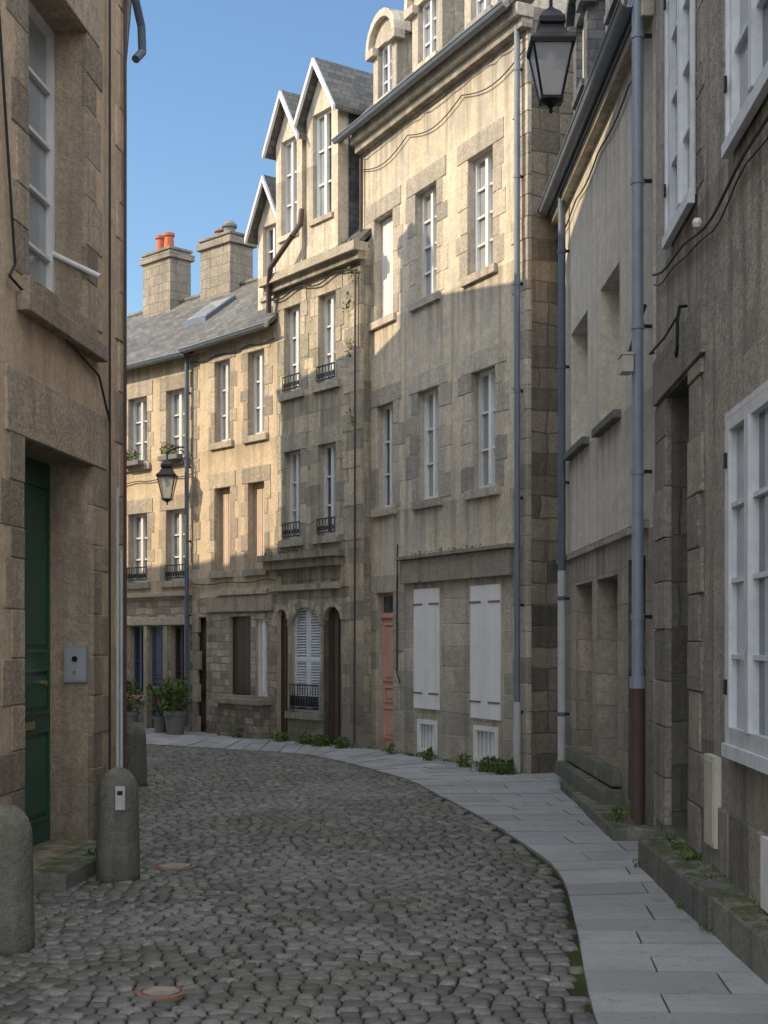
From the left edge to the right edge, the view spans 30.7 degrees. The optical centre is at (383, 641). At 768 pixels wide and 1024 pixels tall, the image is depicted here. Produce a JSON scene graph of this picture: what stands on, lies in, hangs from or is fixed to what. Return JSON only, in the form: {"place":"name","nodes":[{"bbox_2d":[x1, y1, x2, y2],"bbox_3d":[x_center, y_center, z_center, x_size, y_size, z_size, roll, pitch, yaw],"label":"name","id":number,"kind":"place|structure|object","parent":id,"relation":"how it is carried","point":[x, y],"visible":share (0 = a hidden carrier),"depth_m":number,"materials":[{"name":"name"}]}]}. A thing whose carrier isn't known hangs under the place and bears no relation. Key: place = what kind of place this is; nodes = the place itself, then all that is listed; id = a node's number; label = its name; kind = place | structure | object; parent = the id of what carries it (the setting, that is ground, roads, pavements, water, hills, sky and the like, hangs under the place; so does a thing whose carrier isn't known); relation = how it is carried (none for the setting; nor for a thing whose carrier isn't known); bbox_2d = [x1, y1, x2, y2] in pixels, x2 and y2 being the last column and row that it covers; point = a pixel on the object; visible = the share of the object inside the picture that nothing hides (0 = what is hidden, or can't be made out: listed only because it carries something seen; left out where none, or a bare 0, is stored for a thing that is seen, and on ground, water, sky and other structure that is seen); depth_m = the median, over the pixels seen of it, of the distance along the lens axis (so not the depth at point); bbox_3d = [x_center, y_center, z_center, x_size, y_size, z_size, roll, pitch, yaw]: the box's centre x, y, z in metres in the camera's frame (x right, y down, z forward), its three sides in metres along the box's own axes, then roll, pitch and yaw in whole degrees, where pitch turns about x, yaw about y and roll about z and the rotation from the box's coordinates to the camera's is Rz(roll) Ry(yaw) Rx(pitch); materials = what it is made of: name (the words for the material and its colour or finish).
{"place":"outdoors","nodes":[
{"label":"outdoors","id":0,"kind":"place"},
{"bbox_2d":[127,0,404,314],"label":"sky","id":1,"kind":"structure","parent":0,"point":[202,96],"materials":[{"name":"blue"}]},
{"bbox_2d":[0,744,596,1023],"bbox_3d":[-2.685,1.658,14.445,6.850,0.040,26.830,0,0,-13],"label":"cobblestone road","id":2,"kind":"structure","parent":0,"point":[254,811],"depth_m":8.40,"materials":[{"name":"stone"}]},
{"bbox_2d":[0,804,34,956],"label":"stone bollard","id":3,"kind":"object","parent":2,"relation":"on","point":[17,927],"visible":0.95,"depth_m":7.39,"materials":[{"name":"stone"}]},
{"bbox_2d":[96,767,139,883],"bbox_3d":[-1.850,1.285,9.717,0.302,0.830,0.307,0,0,0],"label":"stone bollard","id":4,"kind":"object","parent":2,"relation":"on","point":[118,851],"visible":0.98,"depth_m":9.60,"materials":[{"name":"stone"}]},
{"bbox_2d":[5,842,231,990],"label":"weeds","id":5,"kind":"object","parent":2,"relation":"on","point":[95,850],"visible":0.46,"depth_m":9.21,"materials":[{"name":"green plant"}]},
{"bbox_2d":[127,722,146,785],"bbox_3d":[-2.860,1.310,16.000,0.291,0.780,0.291,0,0,0],"label":"stone bollard","id":6,"kind":"object","parent":2,"relation":"on","point":[136,753],"visible":0.75,"depth_m":15.88,"materials":[{"name":"stone"}]},
{"bbox_2d":[136,985,183,1000],"bbox_3d":[-1.050,1.658,6.580,0.235,0.040,0.235,0,0,0],"label":"manhole cover","id":7,"kind":"object","parent":2,"relation":"on","point":[164,993],"visible":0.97,"depth_m":6.53,"materials":[{"name":"grey metal"}]},
{"bbox_2d":[152,862,196,871],"bbox_3d":[-1.540,1.658,10.270,0.323,0.040,0.323,0,0,0],"label":"manhole cover","id":8,"kind":"object","parent":2,"relation":"on","point":[175,866],"visible":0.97,"depth_m":10.20,"materials":[{"name":"grey metal"}]},
{"bbox_2d":[144,728,767,1023],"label":"sidewalk","id":9,"kind":"structure","parent":0,"point":[651,953],"depth_m":8.86,"materials":[{"name":"grey stone"}]},
{"bbox_2d":[127,679,145,724],"bbox_3d":[-4.761,1.165,26.142,0.631,0.970,0.619,0,0,0],"label":"potted plant","id":10,"kind":"object","parent":9,"relation":"on","point":[132,716],"visible":0.54,"depth_m":26.12,"materials":[{"name":"green plant"}]},
{"bbox_2d":[145,683,175,732],"bbox_3d":[-4.064,1.185,25.405,0.597,0.929,0.611,0,0,-24],"label":"potted plant","id":11,"kind":"object","parent":9,"relation":"on","point":[159,724],"visible":0.56,"depth_m":25.29,"materials":[{"name":"green plant"}]},
{"bbox_2d":[156,676,190,734],"bbox_3d":[-3.737,1.122,24.888,0.676,1.057,0.652,0,0,0],"label":"potted plant","id":12,"kind":"object","parent":9,"relation":"on","point":[175,718],"visible":1,"depth_m":24.77,"materials":[{"name":"green plant"}]},
{"bbox_2d":[232,726,766,933],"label":"weeds","id":13,"kind":"object","parent":9,"relation":"on","point":[499,766],"visible":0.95,"depth_m":17.65,"materials":[{"name":"green plant"}]},
{"bbox_2d":[560,781,655,840],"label":"stone kerb","id":14,"kind":"structure","parent":9,"relation":"on","point":[593,811],"depth_m":12.29,"materials":[{"name":"grey stone"}]},
{"bbox_2d":[638,837,767,983],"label":"stone kerb","id":15,"kind":"structure","parent":9,"relation":"on","point":[731,918],"depth_m":8.03,"materials":[{"name":"grey stone"}]},
{"label":"ground","id":16,"kind":"structure","parent":0,"visible":0},
{"bbox_2d":[0,0,122,867],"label":"walls","id":17,"kind":"structure","parent":16,"relation":"on","point":[33,349],"depth_m":10.80,"materials":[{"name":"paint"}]},
{"bbox_2d":[24,1,54,845],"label":"windows and doors","id":18,"kind":"structure","parent":17,"relation":"attached to","point":[41,69],"depth_m":10.52,"materials":[{"name":"green paint"}]},
{"bbox_2d":[0,0,122,893],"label":"stone trim","id":19,"kind":"structure","parent":17,"relation":"attached to","point":[37,412],"depth_m":10.11,"materials":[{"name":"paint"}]},
{"bbox_2d":[0,0,145,769],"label":"fittings","id":20,"kind":"object","parent":17,"relation":"attached to","point":[75,663],"visible":0.77,"depth_m":11.30,"materials":[{"name":"grey metal"}]},
{"bbox_2d":[127,0,131,55],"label":"rendered townhouse","id":21,"kind":"structure","parent":16,"relation":"on","point":[129,4],"depth_m":17.00,"materials":[{"name":"paint"}]},
{"bbox_2d":[127,353,192,731],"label":"walls","id":22,"kind":"structure","parent":16,"relation":"on","point":[173,606],"depth_m":26.43,"materials":[{"name":"paint"}]},
{"bbox_2d":[133,389,184,727],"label":"windows and doors","id":23,"kind":"structure","parent":22,"relation":"attached to","point":[140,445],"depth_m":26.53,"materials":[{"name":"white wood"}]},
{"bbox_2d":[156,446,184,504],"bbox_3d":[-3.769,-3.051,25.541,0.884,1.118,0.479,0,0,-27],"label":"street lamp","id":24,"kind":"object","parent":22,"relation":"attached to","point":[167,476],"visible":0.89,"depth_m":25.34,"materials":[{"name":"metal"}]},
{"bbox_2d":[127,220,236,726],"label":"fittings","id":25,"kind":"object","parent":22,"relation":"attached to","point":[165,239],"visible":0.73,"depth_m":25.63,"materials":[{"name":"metal"}]},
{"bbox_2d":[127,230,256,731],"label":"stone trim","id":26,"kind":"structure","parent":22,"relation":"attached to","point":[226,262],"depth_m":27.09,"materials":[{"name":"beige stone"}]},
{"bbox_2d":[127,277,257,363],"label":"roof","id":27,"kind":"structure","parent":22,"relation":"on","point":[185,322],"depth_m":27.88,"materials":[{"name":"grey stone"}]},
{"bbox_2d":[193,325,281,739],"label":"walls","id":28,"kind":"structure","parent":16,"relation":"on","point":[238,456],"depth_m":24.57,"materials":[{"name":"paint"}]},
{"bbox_2d":[178,176,275,584],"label":"fittings","id":29,"kind":"object","parent":28,"relation":"attached to","point":[227,336],"visible":1,"depth_m":24.16,"materials":[{"name":"white paint"}]},
{"bbox_2d":[184,175,277,346],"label":"roof","id":30,"kind":"structure","parent":28,"relation":"on","point":[241,312],"depth_m":24.69,"materials":[{"name":"stone"}]},
{"bbox_2d":[192,197,275,738],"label":"stone trim","id":31,"kind":"structure","parent":28,"relation":"attached to","point":[250,714],"depth_m":24.34,"materials":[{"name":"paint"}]},
{"bbox_2d":[200,225,275,731],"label":"windows and doors","id":32,"kind":"structure","parent":28,"relation":"attached to","point":[241,655],"depth_m":24.35,"materials":[{"name":"white paint"}]},
{"bbox_2d":[257,57,372,748],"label":"narrow arcaded townhouse","id":33,"kind":"structure","parent":16,"relation":"on","point":[316,285],"depth_m":22.43,"materials":[{"name":"stone"}]},
{"bbox_2d":[281,110,340,744],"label":"windows and doors","id":34,"kind":"structure","parent":33,"relation":"in","point":[307,627],"depth_m":22.70,"materials":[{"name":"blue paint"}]},
{"bbox_2d":[331,0,572,773],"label":"tall stone townhouse","id":35,"kind":"structure","parent":16,"relation":"on","point":[455,132],"depth_m":18.91,"materials":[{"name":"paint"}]},
{"bbox_2d":[381,0,500,762],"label":"windows and doors","id":36,"kind":"structure","parent":35,"relation":"in","point":[485,600],"depth_m":19.74,"materials":[{"name":"white paint"}]},
{"bbox_2d":[537,0,655,824],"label":"rendered house with mansard","id":37,"kind":"structure","parent":16,"relation":"on","point":[598,202],"depth_m":14.16,"materials":[{"name":"paint"}]},
{"bbox_2d":[583,25,583,77],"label":"windows and doors","id":38,"kind":"structure","parent":37,"relation":"in","point":[583,25],"depth_m":15.96,"materials":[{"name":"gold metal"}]},
{"bbox_2d":[656,0,767,855],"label":"walls","id":39,"kind":"structure","parent":16,"relation":"on","point":[722,268],"depth_m":8.99,"materials":[{"name":"paint"}]},
{"bbox_2d":[526,0,575,113],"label":"street lamp","id":40,"kind":"object","parent":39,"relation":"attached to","point":[552,41],"visible":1,"depth_m":12.18,"materials":[{"name":"metal"}]},
{"bbox_2d":[649,115,767,357],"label":"fittings","id":41,"kind":"object","parent":39,"relation":"attached to","point":[697,223],"visible":1,"depth_m":9.18,"materials":[{"name":"metal"}]},
{"bbox_2d":[653,0,767,904],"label":"stone trim","id":42,"kind":"structure","parent":39,"relation":"attached to","point":[735,855],"depth_m":9.57,"materials":[{"name":"grey stone"}]},
{"bbox_2d":[662,0,767,912],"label":"windows and doors","id":43,"kind":"structure","parent":39,"relation":"attached to","point":[745,454],"depth_m":8.16,"materials":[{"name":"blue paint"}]}
]}

